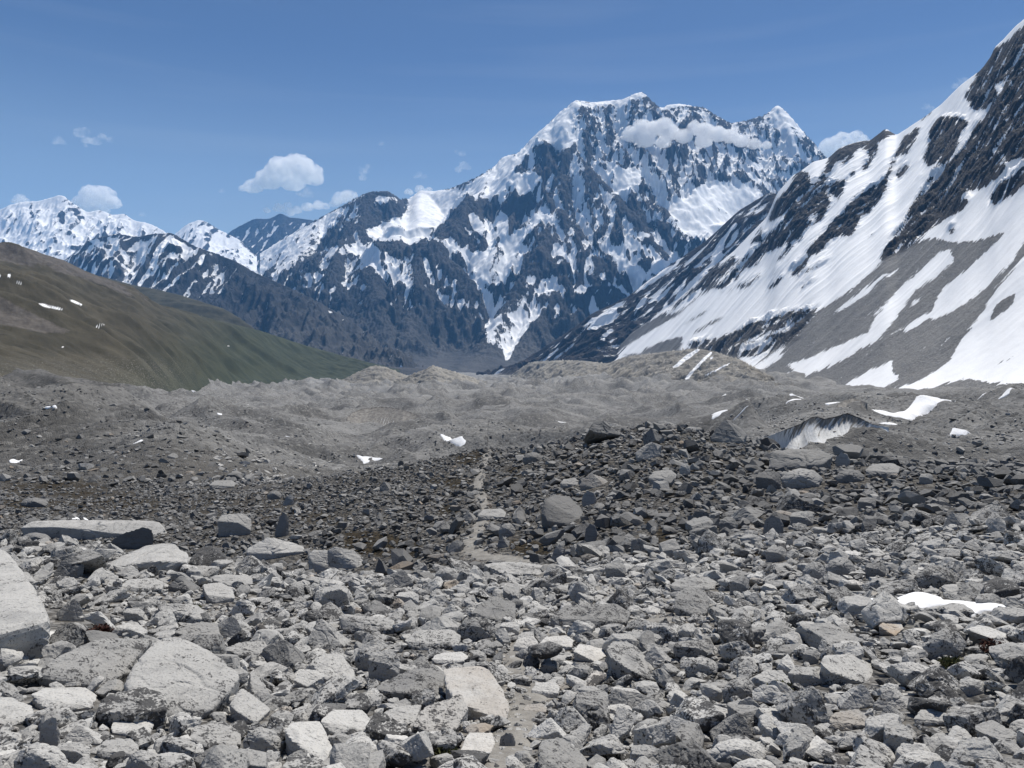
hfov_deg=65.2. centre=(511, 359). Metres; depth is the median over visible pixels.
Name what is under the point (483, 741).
boulder
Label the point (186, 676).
boulder
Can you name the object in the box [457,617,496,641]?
boulder
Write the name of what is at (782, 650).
rubble
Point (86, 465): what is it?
rubble
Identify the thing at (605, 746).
boulder
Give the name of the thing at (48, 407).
snow patch
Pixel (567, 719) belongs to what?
boulder
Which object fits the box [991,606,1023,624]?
boulder
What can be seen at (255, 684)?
boulder
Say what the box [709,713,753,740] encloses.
boulder
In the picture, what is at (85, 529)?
boulder
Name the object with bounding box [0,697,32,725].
boulder
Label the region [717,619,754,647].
boulder
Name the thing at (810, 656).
boulder
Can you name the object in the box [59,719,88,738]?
boulder
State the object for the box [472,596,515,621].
boulder
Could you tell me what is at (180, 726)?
boulder
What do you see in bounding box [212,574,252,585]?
boulder
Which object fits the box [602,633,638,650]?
boulder
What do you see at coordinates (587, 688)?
boulder
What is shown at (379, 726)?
boulder
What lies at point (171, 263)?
mountain
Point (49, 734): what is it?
boulder
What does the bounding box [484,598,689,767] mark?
footpath
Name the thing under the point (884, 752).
boulder
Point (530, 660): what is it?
cairn stone
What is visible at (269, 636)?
boulder
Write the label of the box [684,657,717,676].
boulder
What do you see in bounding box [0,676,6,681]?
boulder
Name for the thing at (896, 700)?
boulder
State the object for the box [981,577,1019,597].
boulder
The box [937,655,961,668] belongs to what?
alpine plant
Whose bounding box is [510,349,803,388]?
moraine bank
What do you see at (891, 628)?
boulder
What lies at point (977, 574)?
boulder
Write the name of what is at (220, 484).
boulder
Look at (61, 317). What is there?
hill
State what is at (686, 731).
boulder
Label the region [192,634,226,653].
boulder
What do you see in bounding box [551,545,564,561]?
boulder
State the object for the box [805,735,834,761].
boulder
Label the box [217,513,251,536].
boulder
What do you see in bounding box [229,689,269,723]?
boulder
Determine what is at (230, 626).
boulder
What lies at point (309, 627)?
boulder
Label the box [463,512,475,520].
boulder
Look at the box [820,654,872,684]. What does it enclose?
boulder
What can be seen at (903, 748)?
boulder
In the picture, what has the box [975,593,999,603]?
boulder
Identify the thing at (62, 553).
boulder
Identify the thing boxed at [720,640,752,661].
boulder
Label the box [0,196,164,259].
mountain
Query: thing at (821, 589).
boulder
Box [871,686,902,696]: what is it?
boulder
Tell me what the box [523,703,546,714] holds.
boulder
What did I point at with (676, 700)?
boulder
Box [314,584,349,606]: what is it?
boulder
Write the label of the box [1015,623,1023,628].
boulder
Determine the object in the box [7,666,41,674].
boulder
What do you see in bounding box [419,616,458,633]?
boulder
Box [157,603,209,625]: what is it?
boulder
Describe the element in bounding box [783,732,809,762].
boulder
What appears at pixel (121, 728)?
boulder
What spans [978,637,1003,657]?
alpine plant
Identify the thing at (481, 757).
boulder
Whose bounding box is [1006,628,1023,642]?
boulder
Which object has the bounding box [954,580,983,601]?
boulder
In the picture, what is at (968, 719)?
boulder
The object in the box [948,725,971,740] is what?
boulder
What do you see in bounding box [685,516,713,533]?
boulder
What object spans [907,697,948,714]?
boulder
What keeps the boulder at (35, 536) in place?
on the ground
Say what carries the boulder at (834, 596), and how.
on the ground
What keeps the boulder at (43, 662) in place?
on the ground
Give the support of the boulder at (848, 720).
on the ground
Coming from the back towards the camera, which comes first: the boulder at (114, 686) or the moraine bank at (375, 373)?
the moraine bank at (375, 373)
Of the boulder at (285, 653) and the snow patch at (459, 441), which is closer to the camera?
the boulder at (285, 653)
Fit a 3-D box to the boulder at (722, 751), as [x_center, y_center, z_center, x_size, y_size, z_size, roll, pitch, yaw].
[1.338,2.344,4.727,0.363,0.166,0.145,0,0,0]
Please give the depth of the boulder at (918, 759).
4.23 m
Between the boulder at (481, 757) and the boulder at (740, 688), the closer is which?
the boulder at (481, 757)
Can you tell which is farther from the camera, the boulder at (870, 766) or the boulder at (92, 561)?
the boulder at (92, 561)
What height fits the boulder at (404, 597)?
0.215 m
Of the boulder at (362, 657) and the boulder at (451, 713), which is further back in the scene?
the boulder at (362, 657)
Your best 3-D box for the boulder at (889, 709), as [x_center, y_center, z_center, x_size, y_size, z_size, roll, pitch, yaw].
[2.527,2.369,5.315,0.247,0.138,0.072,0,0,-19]
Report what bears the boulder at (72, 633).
on the ground
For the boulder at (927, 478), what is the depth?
30.36 m
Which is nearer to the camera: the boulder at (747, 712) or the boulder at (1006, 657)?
the boulder at (747, 712)
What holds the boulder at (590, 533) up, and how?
on the ground
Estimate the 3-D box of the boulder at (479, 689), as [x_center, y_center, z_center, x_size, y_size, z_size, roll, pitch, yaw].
[-0.291,2.700,6.309,0.462,0.305,1.013,0,0,-16]
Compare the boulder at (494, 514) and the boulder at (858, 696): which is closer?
the boulder at (858, 696)
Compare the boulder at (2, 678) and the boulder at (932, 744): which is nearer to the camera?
the boulder at (932, 744)
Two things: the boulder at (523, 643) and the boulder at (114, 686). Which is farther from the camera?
the boulder at (523, 643)
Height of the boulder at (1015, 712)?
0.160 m
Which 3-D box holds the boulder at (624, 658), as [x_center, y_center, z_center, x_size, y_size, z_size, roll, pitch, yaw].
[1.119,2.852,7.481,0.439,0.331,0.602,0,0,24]
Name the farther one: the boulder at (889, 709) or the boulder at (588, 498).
the boulder at (588, 498)
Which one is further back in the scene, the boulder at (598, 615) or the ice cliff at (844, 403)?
the ice cliff at (844, 403)
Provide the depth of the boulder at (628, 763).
4.62 m
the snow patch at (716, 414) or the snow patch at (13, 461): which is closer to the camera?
the snow patch at (13, 461)
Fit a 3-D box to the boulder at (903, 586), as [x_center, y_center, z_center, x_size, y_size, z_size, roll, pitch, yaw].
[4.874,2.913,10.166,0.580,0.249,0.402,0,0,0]
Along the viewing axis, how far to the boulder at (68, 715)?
4.96 m
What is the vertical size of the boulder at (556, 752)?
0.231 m
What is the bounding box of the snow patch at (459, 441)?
[441,434,465,445]
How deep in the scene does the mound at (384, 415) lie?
499.96 m
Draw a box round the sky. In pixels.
[0,0,1023,233]
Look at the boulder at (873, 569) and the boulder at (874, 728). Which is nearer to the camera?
the boulder at (874, 728)
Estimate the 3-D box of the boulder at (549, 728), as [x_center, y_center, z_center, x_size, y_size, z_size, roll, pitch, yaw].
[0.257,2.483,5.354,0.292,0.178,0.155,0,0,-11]
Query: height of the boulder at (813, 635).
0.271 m
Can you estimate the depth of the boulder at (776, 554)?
14.64 m
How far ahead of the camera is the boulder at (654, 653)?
7.60 m
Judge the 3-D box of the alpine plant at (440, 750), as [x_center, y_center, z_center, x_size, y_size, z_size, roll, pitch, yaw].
[-0.423,2.418,4.896,0.161,0.136,0.190,0,0,43]
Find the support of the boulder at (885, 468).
on the ground
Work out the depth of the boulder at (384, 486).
54.18 m
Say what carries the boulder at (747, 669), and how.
on the ground
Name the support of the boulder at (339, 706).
on the ground
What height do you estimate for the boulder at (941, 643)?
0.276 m
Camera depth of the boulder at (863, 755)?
4.31 m
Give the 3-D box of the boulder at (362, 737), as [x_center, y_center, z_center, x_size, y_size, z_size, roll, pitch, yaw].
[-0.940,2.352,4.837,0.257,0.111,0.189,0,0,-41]
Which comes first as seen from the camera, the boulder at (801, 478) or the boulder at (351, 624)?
the boulder at (351, 624)
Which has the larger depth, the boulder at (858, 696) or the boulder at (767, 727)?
the boulder at (858, 696)
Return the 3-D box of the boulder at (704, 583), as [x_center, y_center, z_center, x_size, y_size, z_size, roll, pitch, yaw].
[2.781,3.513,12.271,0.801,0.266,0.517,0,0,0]
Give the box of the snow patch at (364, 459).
[356,455,381,463]
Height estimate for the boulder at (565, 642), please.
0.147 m
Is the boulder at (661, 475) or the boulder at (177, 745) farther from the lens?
the boulder at (661, 475)
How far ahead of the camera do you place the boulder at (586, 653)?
8.21 m
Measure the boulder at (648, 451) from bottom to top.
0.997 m
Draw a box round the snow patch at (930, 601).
[871,592,1007,616]
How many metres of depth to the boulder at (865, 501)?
22.98 m
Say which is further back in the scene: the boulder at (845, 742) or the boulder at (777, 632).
the boulder at (777, 632)
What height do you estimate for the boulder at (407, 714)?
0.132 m
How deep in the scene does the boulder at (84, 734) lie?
4.71 m
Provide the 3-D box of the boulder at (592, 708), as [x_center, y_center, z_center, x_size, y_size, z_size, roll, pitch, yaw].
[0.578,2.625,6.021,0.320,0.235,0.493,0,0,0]
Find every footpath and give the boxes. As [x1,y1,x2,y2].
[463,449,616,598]
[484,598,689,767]
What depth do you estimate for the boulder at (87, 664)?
6.13 m
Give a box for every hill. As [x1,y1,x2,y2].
[0,242,399,391]
[100,276,253,328]
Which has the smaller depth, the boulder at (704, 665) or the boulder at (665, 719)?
the boulder at (665, 719)
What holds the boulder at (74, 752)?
on the ground
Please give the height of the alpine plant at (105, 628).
0.182 m
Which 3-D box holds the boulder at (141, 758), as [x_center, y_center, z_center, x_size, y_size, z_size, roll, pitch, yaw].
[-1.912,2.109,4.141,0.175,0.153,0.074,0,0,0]
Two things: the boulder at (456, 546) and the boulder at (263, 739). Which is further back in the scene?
the boulder at (456, 546)
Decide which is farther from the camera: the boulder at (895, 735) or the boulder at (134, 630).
the boulder at (134, 630)
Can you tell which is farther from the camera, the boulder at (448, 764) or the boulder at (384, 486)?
the boulder at (384, 486)
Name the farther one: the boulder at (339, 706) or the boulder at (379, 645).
the boulder at (379, 645)
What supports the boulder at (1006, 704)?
on the ground
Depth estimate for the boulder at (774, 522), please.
19.27 m
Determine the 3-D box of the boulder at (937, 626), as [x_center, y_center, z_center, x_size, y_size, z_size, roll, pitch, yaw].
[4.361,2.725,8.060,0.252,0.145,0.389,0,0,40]
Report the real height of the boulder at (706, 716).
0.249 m
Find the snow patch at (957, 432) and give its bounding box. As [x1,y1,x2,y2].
[950,428,970,436]
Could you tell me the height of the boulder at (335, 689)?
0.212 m
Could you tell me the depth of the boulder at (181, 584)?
11.08 m
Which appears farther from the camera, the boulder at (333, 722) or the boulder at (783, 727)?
the boulder at (333, 722)
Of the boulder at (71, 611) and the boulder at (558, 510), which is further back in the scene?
the boulder at (558, 510)
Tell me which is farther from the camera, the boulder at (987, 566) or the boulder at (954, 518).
the boulder at (954, 518)
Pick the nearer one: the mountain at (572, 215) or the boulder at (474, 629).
the boulder at (474, 629)
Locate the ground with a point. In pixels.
(542, 410)
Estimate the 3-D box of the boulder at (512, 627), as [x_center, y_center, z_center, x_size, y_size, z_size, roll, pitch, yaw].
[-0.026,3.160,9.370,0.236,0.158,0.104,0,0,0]
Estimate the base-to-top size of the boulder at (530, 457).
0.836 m
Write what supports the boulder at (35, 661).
on the ground
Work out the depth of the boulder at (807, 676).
6.48 m
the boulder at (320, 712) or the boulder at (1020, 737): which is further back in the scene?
the boulder at (320, 712)
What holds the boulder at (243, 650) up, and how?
on the ground
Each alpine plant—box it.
[88,623,114,632]
[434,745,457,755]
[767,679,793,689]
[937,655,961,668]
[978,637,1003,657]
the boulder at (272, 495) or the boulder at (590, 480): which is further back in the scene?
the boulder at (272, 495)
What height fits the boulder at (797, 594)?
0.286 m
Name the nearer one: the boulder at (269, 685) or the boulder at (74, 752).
the boulder at (74, 752)
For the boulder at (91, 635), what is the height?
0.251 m
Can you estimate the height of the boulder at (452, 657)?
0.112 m
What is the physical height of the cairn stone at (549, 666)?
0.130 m
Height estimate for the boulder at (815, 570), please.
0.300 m
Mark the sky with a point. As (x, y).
(167, 115)
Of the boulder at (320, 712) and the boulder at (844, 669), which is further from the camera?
the boulder at (844, 669)
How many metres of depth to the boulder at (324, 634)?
8.40 m
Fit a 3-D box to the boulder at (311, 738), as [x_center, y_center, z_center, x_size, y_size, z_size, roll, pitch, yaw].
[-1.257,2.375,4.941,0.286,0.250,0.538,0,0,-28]
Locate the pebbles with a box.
[0,517,1023,765]
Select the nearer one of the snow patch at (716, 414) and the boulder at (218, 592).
the boulder at (218, 592)
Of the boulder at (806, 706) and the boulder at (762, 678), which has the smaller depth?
the boulder at (806, 706)
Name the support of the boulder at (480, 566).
on the ground
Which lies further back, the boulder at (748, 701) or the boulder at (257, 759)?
the boulder at (748, 701)
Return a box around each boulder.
[0,549,50,659]
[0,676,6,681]
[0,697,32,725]
[0,731,17,744]
[0,740,29,750]
[0,749,20,767]
[4,668,43,685]
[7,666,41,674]
[13,742,67,767]
[20,498,47,506]
[21,520,166,539]
[22,659,39,663]
[23,532,50,540]
[31,687,96,711]
[31,706,77,728]
[37,638,151,690]
[38,658,53,667]
[39,717,59,745]
[49,622,86,647]
[50,545,82,560]
[52,556,83,577]
[56,599,83,621]
[57,742,89,763]
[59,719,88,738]
[64,725,102,745]
[72,549,106,572]
[74,622,85,630]
[85,630,118,642]
[95,679,123,697]
[96,687,166,728]
[97,738,138,759]
[109,543,188,573]
[110,527,153,548]
[111,721,153,736]
[112,624,147,637]
[122,578,163,593]
[123,608,144,621]
[124,637,238,718]
[125,749,158,767]
[155,752,195,767]
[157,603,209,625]
[158,737,195,758]
[167,576,199,592]
[168,715,201,736]
[175,622,220,635]
[189,546,225,565]
[190,722,240,749]
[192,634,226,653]
[194,747,211,767]
[202,582,234,603]
[209,480,235,489]
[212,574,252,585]
[213,653,240,669]
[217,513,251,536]
[217,616,241,637]
[226,641,267,659]
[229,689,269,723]
[238,677,274,691]
[239,748,267,767]
[243,727,281,751]
[247,537,304,559]
[247,671,268,694]
[250,629,283,644]
[253,691,275,705]
[259,640,305,670]
[266,716,293,740]
[267,491,281,499]
[275,512,288,536]
[283,494,293,505]
[284,721,331,757]
[294,669,324,687]
[299,609,322,622]
[305,621,315,635]
[305,674,361,707]
[307,619,350,648]
[308,550,327,573]
[308,704,336,722]
[313,653,354,682]
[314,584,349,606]
[319,703,346,709]
[321,709,369,734]
[327,547,362,569]
[339,614,394,633]
[345,731,376,752]
[351,639,387,663]
[355,645,378,669]
[365,712,411,740]
[368,650,399,681]
[369,749,385,767]
[376,664,444,700]
[376,740,412,767]
[379,482,390,491]
[381,570,413,586]
[384,705,420,724]
[384,734,407,745]
[396,592,418,604]
[400,733,433,761]
[401,731,429,764]
[405,629,460,649]
[413,694,467,732]
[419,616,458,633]
[432,652,467,663]
[435,567,458,580]
[438,756,478,767]
[444,666,509,720]
[447,540,463,552]
[447,557,471,572]
[450,750,489,764]
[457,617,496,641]
[461,732,494,752]
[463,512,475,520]
[470,563,484,571]
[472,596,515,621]
[477,508,505,520]
[484,562,542,576]
[497,536,509,547]
[498,523,515,537]
[499,733,515,745]
[500,622,519,634]
[514,636,537,650]
[523,452,541,464]
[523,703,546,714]
[527,718,566,738]
[531,681,559,697]
[538,737,587,767]
[540,635,573,650]
[541,494,582,529]
[550,603,630,627]
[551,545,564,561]
[554,706,587,732]
[560,478,577,488]
[567,665,592,679]
[570,723,591,744]
[572,690,609,728]
[573,644,605,661]
[575,540,605,555]
[577,686,598,691]
[579,473,607,490]
[579,738,627,755]
[582,420,620,443]
[582,491,596,506]
[585,524,596,541]
[589,734,625,760]
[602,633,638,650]
[605,562,625,577]
[605,724,631,737]
[606,588,634,609]
[606,641,653,680]
[608,689,660,708]
[608,704,631,714]
[610,687,640,693]
[611,707,638,743]
[622,758,634,767]
[626,631,663,645]
[630,538,651,554]
[630,744,658,763]
[632,699,663,720]
[633,722,675,748]
[635,442,661,459]
[635,443,660,461]
[643,623,682,644]
[644,559,672,574]
[644,646,671,667]
[648,470,676,484]
[656,717,669,723]
[658,738,716,767]
[670,577,716,591]
[670,693,685,707]
[670,715,698,734]
[673,640,713,661]
[673,695,724,731]
[674,587,709,616]
[676,722,703,747]
[677,623,698,637]
[679,463,689,474]
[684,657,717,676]
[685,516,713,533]
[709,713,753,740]
[709,738,767,762]
[710,420,746,443]
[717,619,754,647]
[718,516,737,530]
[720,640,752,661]
[722,677,753,701]
[727,704,758,728]
[729,575,748,594]
[730,507,764,521]
[732,758,775,767]
[736,659,756,679]
[738,697,761,707]
[749,670,790,686]
[752,626,765,644]
[752,684,781,704]
[754,708,790,722]
[756,471,780,488]
[758,714,779,739]
[760,627,790,642]
[763,515,783,533]
[765,546,786,561]
[769,449,831,470]
[772,686,829,731]
[774,721,810,733]
[776,495,825,513]
[777,762,800,767]
[781,468,822,488]
[781,584,817,606]
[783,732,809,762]
[788,666,825,687]
[790,511,813,525]
[795,622,863,649]
[802,561,825,579]
[803,649,818,664]
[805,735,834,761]
[806,584,828,595]
[812,764,854,767]
[817,747,848,765]
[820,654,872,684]
[825,557,854,576]
[826,586,854,610]
[829,710,866,731]
[835,452,849,466]
[835,469,864,482]
[837,684,874,709]
[837,732,869,750]
[849,745,887,767]
[853,734,894,767]
[856,764,884,767]
[858,497,875,510]
[861,591,907,629]
[864,713,901,742]
[865,463,900,476]
[865,562,885,578]
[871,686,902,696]
[873,689,907,710]
[876,579,917,595]
[879,622,903,635]
[879,705,905,721]
[883,722,913,754]
[886,662,928,686]
[892,750,944,767]
[895,742,930,761]
[907,665,967,699]
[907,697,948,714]
[910,508,931,515]
[914,565,958,588]
[914,709,945,725]
[919,473,932,483]
[923,737,952,752]
[925,629,966,658]
[931,618,957,631]
[943,706,1001,736]
[944,512,964,525]
[946,661,981,679]
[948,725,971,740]
[948,736,1004,767]
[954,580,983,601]
[958,678,986,695]
[966,570,984,578]
[966,625,1006,644]
[972,502,1005,518]
[973,557,1006,576]
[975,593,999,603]
[975,720,1020,747]
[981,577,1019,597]
[989,642,1023,668]
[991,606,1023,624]
[996,694,1023,716]
[998,652,1021,664]
[1003,532,1023,547]
[1003,656,1023,682]
[1003,757,1023,764]
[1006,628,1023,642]
[1007,704,1023,721]
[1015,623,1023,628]
[1016,728,1023,747]
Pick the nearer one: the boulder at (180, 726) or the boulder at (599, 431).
the boulder at (180, 726)
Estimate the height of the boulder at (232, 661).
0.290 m
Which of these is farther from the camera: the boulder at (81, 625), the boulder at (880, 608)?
the boulder at (880, 608)
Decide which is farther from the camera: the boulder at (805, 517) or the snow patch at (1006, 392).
the snow patch at (1006, 392)
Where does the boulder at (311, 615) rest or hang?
on the ground
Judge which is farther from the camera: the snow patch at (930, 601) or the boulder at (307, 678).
the snow patch at (930, 601)
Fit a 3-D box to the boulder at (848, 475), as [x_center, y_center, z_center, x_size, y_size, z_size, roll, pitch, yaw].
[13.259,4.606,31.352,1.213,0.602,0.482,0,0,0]
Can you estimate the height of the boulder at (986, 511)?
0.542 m
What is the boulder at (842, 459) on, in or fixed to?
on the ground
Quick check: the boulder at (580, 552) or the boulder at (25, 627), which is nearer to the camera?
the boulder at (25, 627)
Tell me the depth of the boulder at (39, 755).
4.02 m
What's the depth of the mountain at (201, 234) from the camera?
12470.16 m
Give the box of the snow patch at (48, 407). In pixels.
[42,405,56,408]
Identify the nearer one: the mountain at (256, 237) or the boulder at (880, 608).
the boulder at (880, 608)
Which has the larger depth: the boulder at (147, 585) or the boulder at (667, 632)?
the boulder at (147, 585)
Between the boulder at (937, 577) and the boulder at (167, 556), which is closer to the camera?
the boulder at (937, 577)
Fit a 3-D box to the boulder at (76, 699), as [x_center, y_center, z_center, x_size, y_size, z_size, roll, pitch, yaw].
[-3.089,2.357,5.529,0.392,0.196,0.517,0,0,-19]
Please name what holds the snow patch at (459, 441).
on the ground
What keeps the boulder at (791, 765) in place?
on the ground
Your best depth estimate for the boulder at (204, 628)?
8.40 m
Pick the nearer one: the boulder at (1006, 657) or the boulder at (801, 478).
the boulder at (1006, 657)
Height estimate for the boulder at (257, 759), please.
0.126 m
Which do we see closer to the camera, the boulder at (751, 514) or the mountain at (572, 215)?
the boulder at (751, 514)
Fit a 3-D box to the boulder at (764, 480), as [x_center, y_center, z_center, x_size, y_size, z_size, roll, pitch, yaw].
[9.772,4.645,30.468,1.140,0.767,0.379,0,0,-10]
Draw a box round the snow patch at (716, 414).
[712,410,726,418]
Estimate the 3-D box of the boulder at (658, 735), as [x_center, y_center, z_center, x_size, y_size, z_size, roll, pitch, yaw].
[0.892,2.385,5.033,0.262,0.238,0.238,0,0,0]
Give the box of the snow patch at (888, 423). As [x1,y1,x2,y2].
[880,422,896,424]
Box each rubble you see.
[0,378,1023,479]
[0,421,1023,575]
[0,510,1023,767]
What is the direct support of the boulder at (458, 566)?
on the ground
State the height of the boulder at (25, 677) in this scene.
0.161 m
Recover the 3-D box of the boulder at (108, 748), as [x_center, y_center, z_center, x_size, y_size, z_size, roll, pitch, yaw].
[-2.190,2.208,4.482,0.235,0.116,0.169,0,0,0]
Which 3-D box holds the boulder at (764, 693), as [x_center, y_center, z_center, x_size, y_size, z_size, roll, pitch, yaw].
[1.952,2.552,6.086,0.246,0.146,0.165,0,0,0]
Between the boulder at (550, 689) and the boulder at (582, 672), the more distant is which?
the boulder at (582, 672)
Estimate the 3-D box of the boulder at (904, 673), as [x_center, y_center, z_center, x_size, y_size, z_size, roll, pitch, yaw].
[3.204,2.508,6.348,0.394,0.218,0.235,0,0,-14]
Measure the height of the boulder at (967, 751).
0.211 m
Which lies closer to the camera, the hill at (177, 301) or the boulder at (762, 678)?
the boulder at (762, 678)
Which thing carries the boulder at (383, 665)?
on the ground
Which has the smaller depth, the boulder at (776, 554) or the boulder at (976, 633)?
the boulder at (976, 633)
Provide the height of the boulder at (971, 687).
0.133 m
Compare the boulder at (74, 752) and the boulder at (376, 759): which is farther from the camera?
the boulder at (376, 759)
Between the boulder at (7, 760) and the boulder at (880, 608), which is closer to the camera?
the boulder at (7, 760)
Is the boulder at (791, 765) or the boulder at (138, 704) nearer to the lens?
the boulder at (791, 765)
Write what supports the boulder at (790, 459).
on the ground
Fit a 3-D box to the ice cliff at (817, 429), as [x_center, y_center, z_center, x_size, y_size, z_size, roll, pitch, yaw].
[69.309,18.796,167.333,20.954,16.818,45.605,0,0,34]
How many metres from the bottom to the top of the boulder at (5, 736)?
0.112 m
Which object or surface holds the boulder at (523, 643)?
on the footpath at (518, 735)
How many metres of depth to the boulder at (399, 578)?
13.21 m
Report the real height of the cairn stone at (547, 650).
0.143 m
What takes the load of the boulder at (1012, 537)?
on the ground
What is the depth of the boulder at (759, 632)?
8.17 m
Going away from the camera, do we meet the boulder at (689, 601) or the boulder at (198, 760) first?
the boulder at (198, 760)
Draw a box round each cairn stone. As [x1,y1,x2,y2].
[523,654,539,668]
[528,641,562,658]
[541,660,558,672]
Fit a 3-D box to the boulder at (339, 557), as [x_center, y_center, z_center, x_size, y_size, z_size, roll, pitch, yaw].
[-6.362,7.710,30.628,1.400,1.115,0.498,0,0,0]
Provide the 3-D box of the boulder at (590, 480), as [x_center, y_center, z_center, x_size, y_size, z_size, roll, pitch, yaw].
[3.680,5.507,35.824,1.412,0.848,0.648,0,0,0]
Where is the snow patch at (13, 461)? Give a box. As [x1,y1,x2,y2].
[9,459,22,462]
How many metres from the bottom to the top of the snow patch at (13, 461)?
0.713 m
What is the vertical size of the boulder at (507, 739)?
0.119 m
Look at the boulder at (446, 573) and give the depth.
14.65 m
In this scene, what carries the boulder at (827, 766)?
on the ground
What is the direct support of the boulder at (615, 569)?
on the ground
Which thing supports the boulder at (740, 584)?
on the ground
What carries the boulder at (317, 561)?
on the ground
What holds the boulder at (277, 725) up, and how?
on the ground
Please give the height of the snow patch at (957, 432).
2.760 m
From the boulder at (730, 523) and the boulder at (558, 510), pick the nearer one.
the boulder at (730, 523)
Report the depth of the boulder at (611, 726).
5.63 m
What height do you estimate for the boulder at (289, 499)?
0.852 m
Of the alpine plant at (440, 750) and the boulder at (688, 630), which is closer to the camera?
the alpine plant at (440, 750)
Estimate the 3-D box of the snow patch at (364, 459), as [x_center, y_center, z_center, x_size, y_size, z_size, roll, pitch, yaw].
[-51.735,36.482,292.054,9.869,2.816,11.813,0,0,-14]
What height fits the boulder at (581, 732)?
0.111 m
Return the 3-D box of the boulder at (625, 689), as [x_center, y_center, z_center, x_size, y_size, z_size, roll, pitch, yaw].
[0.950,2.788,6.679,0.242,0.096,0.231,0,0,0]
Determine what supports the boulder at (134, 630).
on the ground
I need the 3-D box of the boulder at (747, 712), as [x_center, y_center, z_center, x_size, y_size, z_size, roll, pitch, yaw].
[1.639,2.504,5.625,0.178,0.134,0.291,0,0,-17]
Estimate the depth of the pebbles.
10.95 m
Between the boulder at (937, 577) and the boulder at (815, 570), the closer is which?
the boulder at (937, 577)
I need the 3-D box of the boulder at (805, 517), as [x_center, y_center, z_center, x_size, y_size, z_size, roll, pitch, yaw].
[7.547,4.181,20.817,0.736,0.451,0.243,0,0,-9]
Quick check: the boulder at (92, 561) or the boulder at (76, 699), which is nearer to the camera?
the boulder at (76, 699)
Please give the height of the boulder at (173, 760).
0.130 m
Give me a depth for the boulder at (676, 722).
5.35 m
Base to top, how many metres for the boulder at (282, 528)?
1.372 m
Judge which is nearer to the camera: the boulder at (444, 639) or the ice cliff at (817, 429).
the boulder at (444, 639)
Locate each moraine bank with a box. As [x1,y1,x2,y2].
[342,365,406,385]
[394,365,485,384]
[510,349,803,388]
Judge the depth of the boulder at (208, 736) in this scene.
4.99 m
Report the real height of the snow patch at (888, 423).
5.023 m
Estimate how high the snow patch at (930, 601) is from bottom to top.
0.280 m
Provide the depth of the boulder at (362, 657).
7.63 m
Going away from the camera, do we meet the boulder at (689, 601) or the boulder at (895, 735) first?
the boulder at (895, 735)
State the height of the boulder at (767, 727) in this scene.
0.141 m
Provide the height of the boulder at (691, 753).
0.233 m
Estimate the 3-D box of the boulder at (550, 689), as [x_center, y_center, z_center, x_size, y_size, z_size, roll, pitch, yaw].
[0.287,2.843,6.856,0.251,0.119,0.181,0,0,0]
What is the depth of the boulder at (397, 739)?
5.00 m
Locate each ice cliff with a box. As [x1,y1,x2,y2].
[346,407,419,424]
[768,413,888,448]
[834,398,866,410]
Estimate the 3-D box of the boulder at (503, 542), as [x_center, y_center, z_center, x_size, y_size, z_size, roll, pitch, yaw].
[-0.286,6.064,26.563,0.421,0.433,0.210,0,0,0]
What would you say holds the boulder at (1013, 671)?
on the ground
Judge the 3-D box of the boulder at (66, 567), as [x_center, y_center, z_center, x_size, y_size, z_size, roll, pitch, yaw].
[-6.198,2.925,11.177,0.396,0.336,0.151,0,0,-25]
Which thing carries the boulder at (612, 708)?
on the ground
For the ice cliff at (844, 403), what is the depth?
314.47 m
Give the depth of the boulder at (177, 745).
4.38 m
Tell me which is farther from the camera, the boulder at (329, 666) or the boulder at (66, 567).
the boulder at (66, 567)
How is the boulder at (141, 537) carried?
on the ground
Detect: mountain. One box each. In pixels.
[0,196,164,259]
[64,233,423,374]
[175,220,256,272]
[228,214,312,273]
[260,92,828,372]
[476,192,776,374]
[614,20,1023,389]
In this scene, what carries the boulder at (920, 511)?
on the ground
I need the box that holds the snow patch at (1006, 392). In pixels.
[999,388,1013,398]
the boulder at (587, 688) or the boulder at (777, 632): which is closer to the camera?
the boulder at (587, 688)
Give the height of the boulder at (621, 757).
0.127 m
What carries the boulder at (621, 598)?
on the ground
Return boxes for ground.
[0,368,1023,767]
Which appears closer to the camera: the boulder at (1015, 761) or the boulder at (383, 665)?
the boulder at (1015, 761)
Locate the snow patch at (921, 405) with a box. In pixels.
[872,395,954,419]
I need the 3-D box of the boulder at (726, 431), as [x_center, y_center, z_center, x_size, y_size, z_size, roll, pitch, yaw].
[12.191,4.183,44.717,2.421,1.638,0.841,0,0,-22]
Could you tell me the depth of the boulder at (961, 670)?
6.27 m
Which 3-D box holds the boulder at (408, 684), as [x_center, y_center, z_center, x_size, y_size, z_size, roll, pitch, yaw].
[-0.744,2.725,6.570,0.387,0.248,0.700,0,0,40]
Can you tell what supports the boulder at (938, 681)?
on the ground
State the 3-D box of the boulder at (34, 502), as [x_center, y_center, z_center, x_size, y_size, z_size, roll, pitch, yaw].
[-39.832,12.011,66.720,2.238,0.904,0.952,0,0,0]
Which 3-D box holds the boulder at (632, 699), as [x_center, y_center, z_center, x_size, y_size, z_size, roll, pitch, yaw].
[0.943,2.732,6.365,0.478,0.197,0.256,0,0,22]
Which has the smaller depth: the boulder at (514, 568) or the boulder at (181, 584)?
the boulder at (181, 584)

